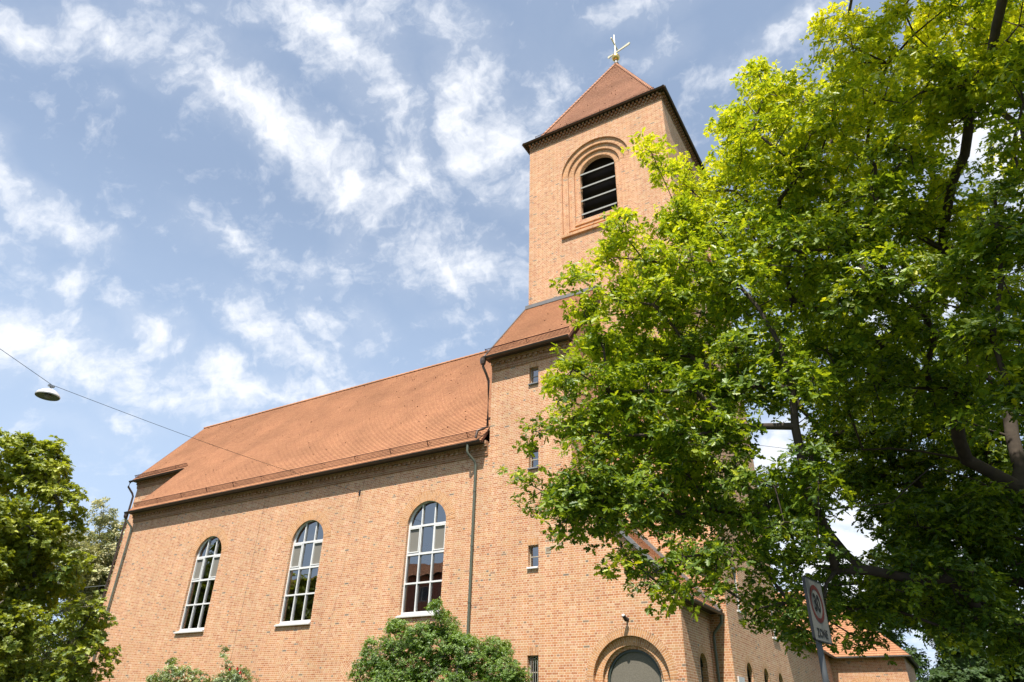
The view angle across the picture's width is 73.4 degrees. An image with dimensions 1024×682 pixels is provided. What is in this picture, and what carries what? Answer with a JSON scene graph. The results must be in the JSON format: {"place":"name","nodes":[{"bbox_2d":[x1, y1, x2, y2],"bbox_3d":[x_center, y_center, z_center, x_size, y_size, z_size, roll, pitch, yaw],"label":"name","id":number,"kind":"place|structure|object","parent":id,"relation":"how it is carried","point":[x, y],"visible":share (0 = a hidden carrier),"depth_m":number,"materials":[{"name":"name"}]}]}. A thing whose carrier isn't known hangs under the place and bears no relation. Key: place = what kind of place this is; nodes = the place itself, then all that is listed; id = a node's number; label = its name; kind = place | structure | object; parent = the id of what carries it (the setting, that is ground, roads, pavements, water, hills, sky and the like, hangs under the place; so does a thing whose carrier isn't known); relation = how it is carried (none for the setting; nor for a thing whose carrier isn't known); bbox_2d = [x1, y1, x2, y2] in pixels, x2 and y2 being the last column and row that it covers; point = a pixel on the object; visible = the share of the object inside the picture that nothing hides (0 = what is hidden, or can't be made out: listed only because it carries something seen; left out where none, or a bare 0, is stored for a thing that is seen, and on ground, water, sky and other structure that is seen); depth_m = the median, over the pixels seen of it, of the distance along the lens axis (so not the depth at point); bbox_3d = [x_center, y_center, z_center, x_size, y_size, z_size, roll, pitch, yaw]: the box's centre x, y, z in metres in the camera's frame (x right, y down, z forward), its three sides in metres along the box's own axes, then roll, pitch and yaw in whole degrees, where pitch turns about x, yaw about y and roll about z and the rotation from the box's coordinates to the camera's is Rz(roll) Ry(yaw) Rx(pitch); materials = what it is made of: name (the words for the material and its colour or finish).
{"place":"outdoors","nodes":[
{"label":"outdoors","id":0,"kind":"place"},
{"bbox_2d":[0,0,1023,678],"label":"sky","id":1,"kind":"structure","parent":0,"point":[212,212],"materials":[{"name":"blue"}]},
{"label":"road","id":2,"kind":"structure","parent":0,"visible":0},
{"bbox_2d":[0,427,122,681],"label":"linden tree","id":3,"kind":"object","parent":2,"relation":"on","point":[28,559],"visible":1,"depth_m":21.72,"materials":[{"name":"green plant"}]},
{"bbox_2d":[802,576,831,681],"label":"traffic sign","id":4,"kind":"object","parent":2,"relation":"on","point":[818,618],"visible":1,"depth_m":7.97,"materials":[{"name":"metal"}]},
{"bbox_3d":[-16.813,2.973,14.946,0.220,12.251,0.230,-15,-34,27],"label":"lamp mast","id":5,"kind":"object","parent":2,"relation":"on","visible":0},
{"bbox_2d":[2,350,354,491],"bbox_3d":[-12.026,2.863,25.142,0.045,1.334,19.782,-14,-33,25],"label":"span cable","id":6,"kind":"object","parent":5,"relation":"attached to","point":[156,424],"visible":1,"depth_m":23.90,"materials":[{"name":"grey metal"}]},
{"bbox_2d":[35,384,59,400],"bbox_3d":[-14.221,1.555,21.115,0.690,0.440,0.690,-15,-34,27],"label":"street lamp","id":7,"kind":"object","parent":6,"relation":"hanging from","point":[50,394],"visible":1,"depth_m":21.02,"materials":[{"name":"metal"}]},
{"label":"ground","id":8,"kind":"structure","parent":0,"visible":0},
{"bbox_2d":[10,596,93,681],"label":"hornbeam tree","id":9,"kind":"object","parent":8,"relation":"on","point":[47,620],"visible":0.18,"depth_m":47.80,"materials":[{"name":"green plant"}]},
{"bbox_2d":[5,496,126,681],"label":"locust tree","id":10,"kind":"object","parent":8,"relation":"on","point":[103,560],"visible":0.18,"depth_m":52.69,"materials":[{"name":"green plant"}]},
{"bbox_2d":[859,551,986,680],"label":"ash tree","id":11,"kind":"object","parent":8,"relation":"on","point":[918,658],"visible":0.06,"depth_m":59.93,"materials":[{"name":"green plant"}]},
{"bbox_2d":[915,633,1023,681],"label":"maple tree","id":12,"kind":"object","parent":8,"relation":"on","point":[957,672],"visible":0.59,"depth_m":34.09,"materials":[{"name":"green plant"}]},
{"bbox_2d":[975,651,998,673],"bbox_3d":[31.887,18.140,37.676,10.857,10.214,10.508,-15,-34,27],"label":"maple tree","id":13,"kind":"object","parent":8,"relation":"on","point":[981,661],"visible":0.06,"depth_m":38.78,"materials":[{"name":"green plant"}]},
{"bbox_3d":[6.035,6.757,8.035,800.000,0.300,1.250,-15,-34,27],"label":"pavement","id":14,"kind":"structure","parent":0,"visible":0},
{"bbox_2d":[495,0,1023,680],"label":"oak tree","id":15,"kind":"object","parent":14,"relation":"on","point":[917,502],"visible":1,"depth_m":10.76,"materials":[{"name":"green plant"}]},
{"bbox_3d":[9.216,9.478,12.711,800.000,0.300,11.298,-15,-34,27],"label":"church lawn","id":16,"kind":"structure","parent":0,"visible":0},
{"bbox_2d":[145,657,208,681],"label":"rose bush","id":17,"kind":"object","parent":16,"relation":"on","point":[166,676],"visible":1,"depth_m":32.35,"materials":[{"name":"green plant"}]},
{"bbox_2d":[204,645,258,681],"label":"rose bush","id":18,"kind":"object","parent":16,"relation":"on","point":[234,675],"visible":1,"depth_m":30.83,"materials":[{"name":"green plant"}]},
{"bbox_2d":[345,596,532,681],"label":"privet shrub","id":19,"kind":"object","parent":16,"relation":"on","point":[421,643],"visible":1,"depth_m":24.82,"materials":[{"name":"green plant"}]},
{"bbox_2d":[85,35,919,681],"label":"brick church","id":20,"kind":"structure","parent":16,"relation":"on","point":[261,555],"depth_m":33.48,"materials":[{"name":"brick"}]},
{"bbox_2d":[173,536,220,633],"bbox_3d":[-16.223,12.628,35.976,2.220,4.930,0.360,-15,-34,27],"label":"window","id":21,"kind":"structure","parent":20,"relation":"in","point":[198,572],"depth_m":36.16,"materials":[{"name":"white paint"}]},
{"bbox_2d":[274,520,322,626],"bbox_3d":[-9.957,10.911,32.714,2.220,4.930,0.360,-15,-34,27],"label":"window","id":22,"kind":"structure","parent":20,"relation":"in","point":[298,549],"depth_m":32.89,"materials":[{"name":"white paint"}]},
{"bbox_2d":[395,501,445,617],"bbox_3d":[-3.769,9.216,29.491,2.220,4.930,0.360,-15,-34,27],"label":"window","id":23,"kind":"structure","parent":20,"relation":"in","point":[415,535],"depth_m":29.70,"materials":[{"name":"white paint"}]},
{"bbox_2d":[526,546,538,568],"bbox_3d":[0.852,8.433,26.801,0.490,0.911,0.305,-15,-34,27],"label":"window","id":24,"kind":"structure","parent":20,"relation":"in","point":[535,567],"depth_m":26.91,"materials":[{"name":"beige paint"}]},
{"bbox_2d":[527,450,538,469],"bbox_3d":[0.926,4.963,28.769,0.490,0.891,0.305,-15,-34,27],"label":"window","id":25,"kind":"structure","parent":20,"relation":"in","point":[537,467],"depth_m":28.69,"materials":[{"name":"beige paint"}]},
{"bbox_2d":[528,368,538,385],"bbox_3d":[0.999,1.571,30.693,0.490,0.891,0.305,-15,-34,27],"label":"window","id":26,"kind":"structure","parent":20,"relation":"in","point":[531,383],"depth_m":30.77,"materials":[{"name":"beige paint"}]},
{"bbox_2d":[530,656,537,681],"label":"window","id":27,"kind":"structure","parent":20,"relation":"in","point":[533,672],"depth_m":24.92,"materials":[{"name":"beige paint"}]},
{"bbox_2d":[700,656,703,681],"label":"leaded window","id":28,"kind":"structure","parent":20,"relation":"in","point":[701,663],"depth_m":24.15,"materials":[{"name":"black glass"}]},
{"bbox_2d":[731,567,740,613],"bbox_3d":[8.979,9.960,27.555,0.180,1.800,0.900,-15,-34,27],"label":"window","id":29,"kind":"structure","parent":20,"relation":"in","point":[738,610],"depth_m":27.95,"materials":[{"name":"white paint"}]}
]}

